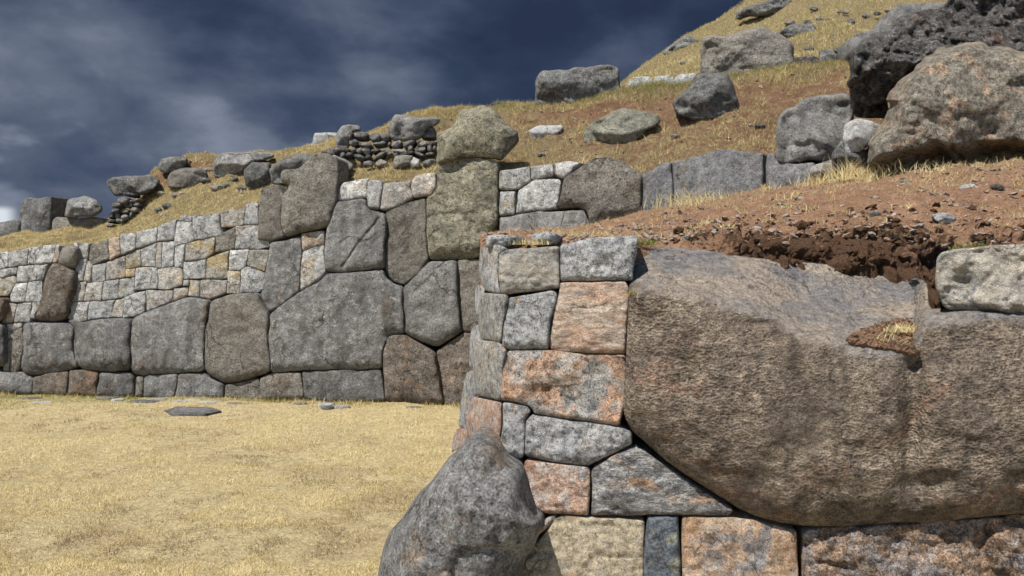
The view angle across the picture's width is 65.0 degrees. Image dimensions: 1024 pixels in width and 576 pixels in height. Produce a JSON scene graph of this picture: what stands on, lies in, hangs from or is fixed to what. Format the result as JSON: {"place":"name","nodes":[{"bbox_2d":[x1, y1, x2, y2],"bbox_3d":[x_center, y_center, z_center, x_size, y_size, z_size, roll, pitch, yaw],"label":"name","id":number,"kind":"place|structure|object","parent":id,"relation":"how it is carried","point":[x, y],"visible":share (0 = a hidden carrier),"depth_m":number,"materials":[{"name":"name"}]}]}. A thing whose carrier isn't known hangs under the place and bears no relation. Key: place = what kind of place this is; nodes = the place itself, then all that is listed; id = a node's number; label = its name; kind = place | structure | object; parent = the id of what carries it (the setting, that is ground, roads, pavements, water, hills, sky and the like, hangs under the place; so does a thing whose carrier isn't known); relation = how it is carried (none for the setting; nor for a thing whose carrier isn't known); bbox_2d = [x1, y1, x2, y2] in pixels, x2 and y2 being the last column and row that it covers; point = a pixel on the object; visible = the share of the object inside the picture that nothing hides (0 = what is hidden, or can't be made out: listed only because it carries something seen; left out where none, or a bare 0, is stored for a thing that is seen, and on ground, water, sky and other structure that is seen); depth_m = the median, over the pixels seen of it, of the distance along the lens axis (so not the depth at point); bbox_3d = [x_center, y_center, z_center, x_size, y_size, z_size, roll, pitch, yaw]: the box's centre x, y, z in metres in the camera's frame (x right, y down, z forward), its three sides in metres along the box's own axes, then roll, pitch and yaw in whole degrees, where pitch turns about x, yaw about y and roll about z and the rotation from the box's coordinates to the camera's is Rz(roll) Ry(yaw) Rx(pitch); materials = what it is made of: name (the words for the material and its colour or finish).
{"place":"outdoors","nodes":[
{"label":"outdoors","id":0,"kind":"place"},
{"bbox_2d":[0,393,459,575],"bbox_3d":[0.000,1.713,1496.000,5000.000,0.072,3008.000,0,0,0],"label":"grass field","id":1,"kind":"structure","parent":0,"point":[237,543],"depth_m":7.07,"materials":[{"name":"beige plant"}]},
{"bbox_2d":[20,397,40,399],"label":"flat stone","id":2,"kind":"object","parent":1,"relation":"on","point":[30,398],"visible":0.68,"depth_m":12.35,"materials":[{"name":"grey stone"}]},
{"bbox_2d":[31,401,53,403],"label":"flat stone","id":3,"kind":"object","parent":1,"relation":"on","point":[34,402],"visible":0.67,"depth_m":11.96,"materials":[{"name":"grey stone"}]},
{"bbox_2d":[95,396,107,399],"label":"flat stone","id":4,"kind":"object","parent":1,"relation":"on","point":[100,398],"visible":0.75,"depth_m":12.41,"materials":[{"name":"grey stone"}]},
{"bbox_2d":[104,396,118,399],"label":"flat stone","id":5,"kind":"object","parent":1,"relation":"on","point":[110,397],"visible":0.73,"depth_m":12.40,"materials":[{"name":"grey stone"}]},
{"bbox_2d":[111,398,124,401],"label":"flat stone","id":6,"kind":"object","parent":1,"relation":"on","point":[119,399],"visible":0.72,"depth_m":12.15,"materials":[{"name":"grey stone"}]},
{"bbox_2d":[0,202,272,399],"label":"megalithic wall","id":7,"kind":"structure","parent":1,"relation":"on","point":[208,337],"depth_m":12.69,"materials":[{"name":"grey stone"}]},
{"bbox_2d":[128,399,145,402],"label":"flat stone","id":8,"kind":"object","parent":1,"relation":"on","point":[136,401],"visible":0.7,"depth_m":11.96,"materials":[{"name":"grey stone"}]},
{"bbox_2d":[142,400,159,402],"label":"flat stone","id":9,"kind":"object","parent":1,"relation":"on","point":[150,401],"visible":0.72,"depth_m":11.94,"materials":[{"name":"grey stone"}]},
{"bbox_2d":[146,398,165,400],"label":"flat stone","id":10,"kind":"object","parent":1,"relation":"on","point":[162,399],"visible":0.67,"depth_m":12.19,"materials":[{"name":"grey stone"}]},
{"bbox_2d":[164,406,220,415],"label":"stone slab","id":11,"kind":"structure","parent":1,"relation":"on","point":[190,411],"depth_m":10.96,"materials":[{"name":"grey stone"}]},
{"bbox_2d":[198,401,223,402],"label":"flat stone","id":12,"kind":"object","parent":1,"relation":"on","point":[208,402],"visible":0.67,"depth_m":11.93,"materials":[{"name":"grey stone"}]},
{"bbox_2d":[0,390,459,407],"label":"grass","id":13,"kind":"structure","parent":1,"relation":"on","point":[2,394],"depth_m":12.10,"materials":[{"name":"plant"}]},
{"bbox_2d":[292,402,306,404],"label":"flat stone","id":14,"kind":"object","parent":1,"relation":"on","point":[299,403],"visible":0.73,"depth_m":11.82,"materials":[{"name":"grey stone"}]},
{"bbox_2d":[318,402,334,406],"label":"flat stone","id":15,"kind":"object","parent":1,"relation":"on","point":[324,403],"visible":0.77,"depth_m":11.74,"materials":[{"name":"grey stone"}]},
{"bbox_2d":[321,405,333,409],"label":"flat stone","id":16,"kind":"object","parent":1,"relation":"on","point":[327,407],"visible":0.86,"depth_m":11.45,"materials":[{"name":"grey stone"}]},
{"bbox_2d":[333,404,349,408],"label":"flat stone","id":17,"kind":"object","parent":1,"relation":"on","point":[340,406],"visible":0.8,"depth_m":11.55,"materials":[{"name":"grey stone"}]},
{"bbox_2d":[258,153,501,405],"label":"megalithic wall","id":18,"kind":"structure","parent":1,"relation":"on","point":[363,323],"depth_m":12.10,"materials":[{"name":"stone"}]},
{"bbox_2d":[436,105,518,163],"bbox_3d":[-0.523,-2.324,12.191,1.255,0.916,0.601,0,0,0],"label":"capstone","id":19,"kind":"object","parent":18,"relation":"on","point":[483,131],"visible":0.98,"depth_m":11.95,"materials":[{"name":"grey stone"}]},
{"bbox_2d":[499,149,840,230],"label":"megalithic wall","id":20,"kind":"structure","parent":1,"relation":"on","point":[598,189],"depth_m":10.85,"materials":[{"name":"grey stone"}]},
{"bbox_2d":[776,93,853,163],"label":"boulder","id":21,"kind":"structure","parent":20,"relation":"on","point":[810,129],"depth_m":9.77,"materials":[{"name":"grey stone"}]},
{"bbox_2d":[378,232,1023,575],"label":"stone bastion","id":22,"kind":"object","parent":1,"relation":"on","point":[777,423],"visible":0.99,"depth_m":3.93,"materials":[{"name":"stone"}]},
{"bbox_2d":[508,237,555,245],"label":"grass tuft","id":23,"kind":"object","parent":22,"relation":"on","point":[529,242],"visible":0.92,"depth_m":4.44,"materials":[{"name":"plant"}]},
{"bbox_2d":[638,237,660,244],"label":"grass tuft","id":24,"kind":"object","parent":22,"relation":"on","point":[647,242],"visible":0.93,"depth_m":4.53,"materials":[{"name":"plant"}]},
{"bbox_2d":[845,317,919,357],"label":"soil","id":25,"kind":"structure","parent":22,"relation":"on","point":[861,338],"depth_m":3.86,"materials":[{"name":"brown soil"}]},
{"bbox_2d":[863,328,914,344],"bbox_3d":[1.803,0.227,3.872,0.329,0.102,0.262,0,0,17],"label":"grass tuft","id":26,"kind":"object","parent":25,"relation":"on","point":[887,338],"visible":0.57,"depth_m":3.86,"materials":[{"name":"plant"}]},
{"bbox_2d":[882,321,918,332],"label":"grass tuft","id":27,"kind":"object","parent":25,"relation":"on","point":[903,329],"visible":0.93,"depth_m":3.96,"materials":[{"name":"plant"}]},
{"bbox_2d":[948,239,984,249],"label":"grass tuft","id":28,"kind":"object","parent":22,"relation":"on","point":[968,246],"visible":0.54,"depth_m":4.29,"materials":[{"name":"plant"}]},
{"bbox_2d":[0,0,743,221],"label":"sky","id":29,"kind":"structure","parent":0,"point":[93,92],"materials":[{"name":"blue"}]},
{"bbox_2d":[0,57,1023,380],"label":"hillside","id":30,"kind":"structure","parent":0,"point":[638,152],"depth_m":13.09,"materials":[{"name":"brown plant"}]},
{"bbox_2d":[0,197,109,236],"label":"ruined wall","id":31,"kind":"structure","parent":30,"relation":"on","point":[43,214],"depth_m":16.51,"materials":[{"name":"grey stone"}]},
{"bbox_2d":[65,196,102,217],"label":"boulder","id":32,"kind":"object","parent":31,"relation":"on","point":[86,206],"visible":1,"depth_m":16.05,"materials":[{"name":"grey stone"}]},
{"bbox_2d":[106,192,145,227],"bbox_3d":[-7.252,-1.462,15.073,0.629,0.662,0.415,0,0,0],"label":"rubble stack","id":33,"kind":"object","parent":30,"relation":"on","point":[118,215],"visible":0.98,"depth_m":14.95,"materials":[{"name":"grey stone"}]},
{"bbox_2d":[107,174,159,195],"bbox_3d":[-7.268,-1.968,15.431,1.187,0.436,0.749,0,0,0],"label":"boulder","id":34,"kind":"object","parent":33,"relation":"on","point":[138,185],"visible":0.97,"depth_m":15.15,"materials":[{"name":"grey stone"}]},
{"bbox_2d":[161,203,171,208],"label":"rock","id":35,"kind":"object","parent":30,"relation":"on","point":[165,205],"visible":0.98,"depth_m":14.48,"materials":[{"name":"grey stone"}]},
{"bbox_2d":[158,156,187,172],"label":"boulder","id":36,"kind":"object","parent":30,"relation":"on","point":[169,164],"visible":0.94,"depth_m":15.57,"materials":[{"name":"grey stone"}]},
{"bbox_2d":[168,167,206,188],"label":"boulder","id":37,"kind":"object","parent":30,"relation":"on","point":[180,178],"visible":0.93,"depth_m":14.97,"materials":[{"name":"grey stone"}]},
{"bbox_2d":[200,178,210,182],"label":"rock","id":38,"kind":"object","parent":30,"relation":"on","point":[205,180],"visible":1,"depth_m":14.95,"materials":[{"name":"grey stone"}]},
{"bbox_2d":[202,167,212,171],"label":"rock","id":39,"kind":"object","parent":30,"relation":"on","point":[206,169],"visible":0.82,"depth_m":15.31,"materials":[{"name":"grey stone"}]},
{"bbox_2d":[209,184,224,190],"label":"rock","id":40,"kind":"object","parent":30,"relation":"on","point":[215,187],"visible":0.99,"depth_m":14.48,"materials":[{"name":"grey stone"}]},
{"bbox_2d":[237,185,246,189],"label":"rock","id":41,"kind":"object","parent":30,"relation":"on","point":[239,187],"visible":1,"depth_m":14.19,"materials":[{"name":"grey stone"}]},
{"bbox_2d":[213,152,273,177],"bbox_3d":[-5.096,-2.326,15.204,1.245,0.523,0.744,0,0,0],"label":"boulder","id":42,"kind":"object","parent":30,"relation":"on","point":[224,163],"visible":0.92,"depth_m":14.96,"materials":[{"name":"grey stone"}]},
{"bbox_2d":[244,162,271,187],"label":"boulder","id":43,"kind":"object","parent":30,"relation":"on","point":[256,174],"visible":0.93,"depth_m":13.97,"materials":[{"name":"grey stone"}]},
{"bbox_2d":[269,154,312,184],"bbox_3d":[-3.754,-2.040,13.777,0.872,0.555,0.639,0,0,0],"label":"boulder","id":44,"kind":"object","parent":30,"relation":"on","point":[295,161],"visible":0.48,"depth_m":13.60,"materials":[{"name":"grey stone"}]},
{"bbox_2d":[312,132,336,145],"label":"boulder","id":45,"kind":"object","parent":30,"relation":"on","point":[320,137],"visible":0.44,"depth_m":15.19,"materials":[{"name":"grey stone"}]},
{"bbox_2d":[321,145,348,156],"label":"boulder","id":46,"kind":"object","parent":30,"relation":"on","point":[336,150],"visible":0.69,"depth_m":13.47,"materials":[{"name":"grey stone"}]},
{"bbox_2d":[333,155,353,171],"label":"boulder","id":47,"kind":"object","parent":30,"relation":"on","point":[350,165],"visible":0.27,"depth_m":12.97,"materials":[{"name":"grey stone"}]},
{"bbox_2d":[335,124,360,147],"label":"boulder","id":48,"kind":"object","parent":30,"relation":"on","point":[342,136],"visible":0.73,"depth_m":13.67,"materials":[{"name":"grey stone"}]},
{"bbox_2d":[363,161,373,166],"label":"boulder","id":49,"kind":"object","parent":30,"relation":"on","point":[368,163],"visible":1,"depth_m":12.94,"materials":[{"name":"grey stone"}]},
{"bbox_2d":[375,159,387,166],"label":"boulder","id":50,"kind":"object","parent":30,"relation":"on","point":[380,163],"visible":1,"depth_m":12.94,"materials":[{"name":"grey stone"}]},
{"bbox_2d":[340,127,436,162],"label":"dry stone wall","id":51,"kind":"structure","parent":30,"relation":"on","point":[381,141],"depth_m":13.23,"materials":[{"name":"grey stone"}]},
{"bbox_2d":[388,114,439,141],"bbox_3d":[-1.627,-2.656,13.360,0.861,0.466,0.524,0,0,0],"label":"boulder","id":52,"kind":"object","parent":51,"relation":"on","point":[402,128],"visible":0.97,"depth_m":13.19,"materials":[{"name":"grey stone"}]},
{"bbox_2d":[392,155,412,167],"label":"boulder","id":53,"kind":"object","parent":30,"relation":"on","point":[401,161],"visible":0.95,"depth_m":12.94,"materials":[{"name":"grey stone"}]},
{"bbox_2d":[409,157,419,168],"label":"boulder","id":54,"kind":"object","parent":30,"relation":"on","point":[414,162],"visible":1,"depth_m":12.94,"materials":[{"name":"grey stone"}]},
{"bbox_2d":[422,159,435,166],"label":"boulder","id":55,"kind":"object","parent":30,"relation":"on","point":[428,163],"visible":0.89,"depth_m":12.94,"materials":[{"name":"grey stone"}]},
{"bbox_2d":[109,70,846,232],"bbox_3d":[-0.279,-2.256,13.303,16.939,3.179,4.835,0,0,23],"label":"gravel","id":56,"kind":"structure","parent":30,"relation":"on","point":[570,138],"depth_m":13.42,"materials":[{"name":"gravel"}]},
{"bbox_2d":[537,152,544,156],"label":"rock","id":57,"kind":"object","parent":30,"relation":"on","point":[540,154],"visible":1,"depth_m":12.51,"materials":[{"name":"grey stone"}]},
{"bbox_2d":[529,125,562,138],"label":"boulder","id":58,"kind":"object","parent":30,"relation":"on","point":[537,131],"visible":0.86,"depth_m":13.14,"materials":[{"name":"grey stone"}]},
{"bbox_2d":[534,65,620,104],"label":"carved block","id":59,"kind":"structure","parent":30,"relation":"on","point":[573,84],"depth_m":14.56,"materials":[{"name":"grey stone"}]},
{"bbox_2d":[354,66,849,179],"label":"grass","id":60,"kind":"structure","parent":30,"relation":"on","point":[762,104],"depth_m":13.11,"materials":[{"name":"plant"}]},
{"bbox_2d":[583,108,659,143],"bbox_3d":[1.724,-2.474,12.621,1.231,0.716,0.678,0,0,0],"label":"boulder","id":61,"kind":"object","parent":30,"relation":"on","point":[621,125],"visible":0.91,"depth_m":12.45,"materials":[{"name":"grey stone"}]},
{"bbox_2d":[626,73,695,85],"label":"ruined wall","id":62,"kind":"structure","parent":30,"relation":"on","point":[682,78],"depth_m":15.04,"materials":[{"name":"grey stone"}]},
{"bbox_2d":[670,134,679,138],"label":"rock","id":63,"kind":"object","parent":30,"relation":"on","point":[673,135],"visible":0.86,"depth_m":12.14,"materials":[{"name":"grey stone"}]},
{"bbox_2d":[672,72,739,120],"bbox_3d":[3.112,-3.047,12.823,1.122,0.847,0.914,0,0,0],"label":"boulder","id":64,"kind":"object","parent":30,"relation":"on","point":[702,96],"visible":0.91,"depth_m":12.51,"materials":[{"name":"grey stone"}]},
{"bbox_2d":[754,123,765,127],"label":"rock","id":65,"kind":"object","parent":30,"relation":"on","point":[762,125],"visible":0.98,"depth_m":11.73,"materials":[{"name":"grey stone"}]},
{"bbox_2d":[795,56,819,63],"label":"boulder","id":66,"kind":"object","parent":30,"relation":"on","point":[803,59],"visible":0.58,"depth_m":13.89,"materials":[{"name":"grey stone"}]},
{"bbox_2d":[818,49,836,61],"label":"boulder","id":67,"kind":"object","parent":30,"relation":"on","point":[826,54],"visible":0.52,"depth_m":13.88,"materials":[{"name":"grey stone"}]},
{"bbox_2d":[837,3,944,61],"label":"rock outcrop","id":68,"kind":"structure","parent":30,"relation":"on","point":[886,22],"depth_m":13.28,"materials":[{"name":"grey stone"}]},
{"bbox_2d":[480,158,1023,516],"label":"earth terrace","id":69,"kind":"structure","parent":0,"point":[902,270],"depth_m":5.51,"materials":[{"name":"brown soil"}]},
{"bbox_2d":[640,183,741,208],"bbox_3d":[2.168,-1.132,9.736,1.291,0.348,0.765,0,0,23],"label":"grass tuft","id":70,"kind":"object","parent":69,"relation":"on","point":[681,200],"visible":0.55,"depth_m":9.65,"materials":[{"name":"plant"}]},
{"bbox_2d":[682,186,739,206],"bbox_3d":[2.445,-1.108,9.548,0.920,0.289,0.620,0,0,0],"label":"grass tuft","id":71,"kind":"object","parent":69,"relation":"on","point":[697,198],"visible":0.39,"depth_m":9.49,"materials":[{"name":"plant"}]},
{"bbox_2d":[480,160,1023,261],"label":"gravel","id":72,"kind":"structure","parent":69,"relation":"on","point":[703,234],"depth_m":5.46,"materials":[{"name":"stone"}]},
{"bbox_2d":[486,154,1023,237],"bbox_3d":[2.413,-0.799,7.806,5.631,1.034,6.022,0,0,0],"label":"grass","id":73,"kind":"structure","parent":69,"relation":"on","point":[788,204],"depth_m":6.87,"materials":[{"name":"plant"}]},
{"bbox_2d":[493,161,1022,246],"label":"straw","id":74,"kind":"object","parent":69,"relation":"on","point":[768,210],"visible":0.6,"depth_m":5.33,"materials":[{"name":"beige plant"}]},
{"bbox_2d":[756,178,784,190],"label":"grass tuft","id":75,"kind":"object","parent":69,"relation":"on","point":[767,187],"visible":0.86,"depth_m":9.17,"materials":[{"name":"plant"}]},
{"bbox_2d":[756,185,850,199],"bbox_3d":[2.881,-0.888,7.381,1.282,0.166,0.468,0,0,-9],"label":"grass tuft","id":76,"kind":"object","parent":69,"relation":"on","point":[800,190],"visible":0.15,"depth_m":7.37,"materials":[{"name":"plant"}]},
{"bbox_2d":[789,171,839,185],"bbox_3d":[3.286,-1.210,8.590,0.745,0.235,0.483,0,0,0],"label":"grass tuft","id":77,"kind":"object","parent":69,"relation":"on","point":[820,182],"visible":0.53,"depth_m":8.59,"materials":[{"name":"plant"}]},
{"bbox_2d":[809,162,838,177],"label":"boulder","id":78,"kind":"object","parent":69,"relation":"on","point":[814,169],"visible":0.72,"depth_m":8.90,"materials":[{"name":"grey stone"}]},
{"bbox_2d":[670,202,1005,308],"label":"soil clods","id":79,"kind":"object","parent":69,"relation":"on","point":[826,236],"visible":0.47,"depth_m":4.85,"materials":[{"name":"brown soil"}]},
{"bbox_2d":[802,155,894,181],"bbox_3d":[3.472,-1.246,8.169,1.084,0.302,0.647,0,0,0],"label":"grass tuft","id":80,"kind":"object","parent":69,"relation":"on","point":[845,176],"visible":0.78,"depth_m":8.17,"materials":[{"name":"plant"}]},
{"bbox_2d":[831,139,867,168],"bbox_3d":[3.596,-1.409,8.479,0.519,0.319,0.342,0,0,0],"label":"boulder","id":81,"kind":"object","parent":69,"relation":"on","point":[839,154],"visible":0.7,"depth_m":8.36,"materials":[{"name":"grey stone"}]},
{"bbox_2d":[843,118,879,152],"bbox_3d":[3.679,-1.580,8.453,0.500,0.388,0.317,0,0,-27],"label":"boulder","id":82,"kind":"object","parent":81,"relation":"on","point":[858,134],"visible":0.87,"depth_m":8.32,"materials":[{"name":"grey stone"}]},
{"bbox_2d":[834,163,908,185],"bbox_3d":[3.637,-1.129,7.966,0.746,0.229,0.619,0,0,-30],"label":"grass tuft","id":83,"kind":"object","parent":69,"relation":"on","point":[870,179],"visible":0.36,"depth_m":7.94,"materials":[{"name":"plant"}]},
{"bbox_2d":[869,212,881,216],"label":"rock","id":84,"kind":"object","parent":69,"relation":"on","point":[872,214],"visible":0.88,"depth_m":5.57,"materials":[{"name":"grey stone"}]},
{"bbox_2d":[870,158,1008,173],"bbox_3d":[3.907,-1.106,7.213,1.418,0.130,0.487,0,0,0],"label":"grass tuft","id":85,"kind":"object","parent":69,"relation":"on","point":[929,168],"visible":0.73,"depth_m":7.16,"materials":[{"name":"plant"}]},
{"bbox_2d":[931,213,955,223],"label":"rock","id":86,"kind":"object","parent":69,"relation":"on","point":[945,218],"visible":0.93,"depth_m":5.44,"materials":[{"name":"grey stone"}]},
{"bbox_2d":[867,42,1023,174],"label":"boulder","id":87,"kind":"object","parent":69,"relation":"on","point":[963,103],"visible":0.93,"depth_m":7.77,"materials":[{"name":"grey stone"}]},
{"bbox_2d":[847,0,1023,105],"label":"rock outcrop","id":88,"kind":"object","parent":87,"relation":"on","point":[882,65],"visible":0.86,"depth_m":9.06,"materials":[{"name":"grey stone"}]},
{"bbox_2d":[849,76,887,118],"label":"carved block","id":89,"kind":"structure","parent":88,"relation":"on","point":[860,110],"depth_m":9.62,"materials":[{"name":"black stone"}]},
{"bbox_2d":[959,184,977,189],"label":"rock","id":90,"kind":"object","parent":69,"relation":"on","point":[966,186],"visible":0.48,"depth_m":6.39,"materials":[{"name":"grey stone"}]},
{"bbox_2d":[990,183,1003,190],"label":"rock","id":91,"kind":"object","parent":69,"relation":"on","point":[996,186],"visible":0.92,"depth_m":6.36,"materials":[{"name":"grey stone"}]},
{"bbox_2d":[620,0,946,86],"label":"hill","id":92,"kind":"structure","parent":0,"point":[810,3],"depth_m":26.42,"materials":[{"name":"yellow plant"}]},
{"bbox_2d":[663,35,697,54],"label":"rock outcrop","id":93,"kind":"object","parent":92,"relation":"on","point":[684,41],"visible":0.69,"depth_m":29.33,"materials":[{"name":"grey stone"}]},
{"bbox_2d":[700,26,794,73],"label":"boulder","id":94,"kind":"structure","parent":92,"relation":"on","point":[754,47],"depth_m":14.57,"materials":[{"name":"grey stone"}]},
{"bbox_2d":[736,0,791,19],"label":"rock outcrop","id":95,"kind":"object","parent":92,"relation":"on","point":[767,8],"visible":0.91,"depth_m":28.56,"materials":[{"name":"grey stone"}]},
{"bbox_2d":[785,20,795,25],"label":"rock","id":96,"kind":"object","parent":92,"relation":"on","point":[789,22],"visible":0.8,"depth_m":25.38,"materials":[{"name":"grey stone"}]},
{"bbox_2d":[780,24,815,37],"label":"rock outcrop","id":97,"kind":"object","parent":92,"relation":"on","point":[789,31],"visible":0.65,"depth_m":23.25,"materials":[{"name":"grey stone"}]},
{"bbox_2d":[804,46,813,49],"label":"rock","id":98,"kind":"object","parent":92,"relation":"on","point":[808,48],"visible":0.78,"depth_m":20.69,"materials":[{"name":"grey stone"}]},
{"bbox_2d":[809,6,817,10],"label":"rock","id":99,"kind":"object","parent":92,"relation":"on","point":[812,8],"visible":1,"depth_m":26.80,"materials":[{"name":"grey stone"}]},
{"bbox_2d":[846,18,854,24],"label":"rock","id":100,"kind":"object","parent":92,"relation":"on","point":[851,20],"visible":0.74,"depth_m":23.96,"materials":[{"name":"grey stone"}]},
{"bbox_2d":[862,14,869,18],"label":"rock","id":101,"kind":"object","parent":92,"relation":"on","point":[865,16],"visible":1,"depth_m":24.41,"materials":[{"name":"grey stone"}]}
]}

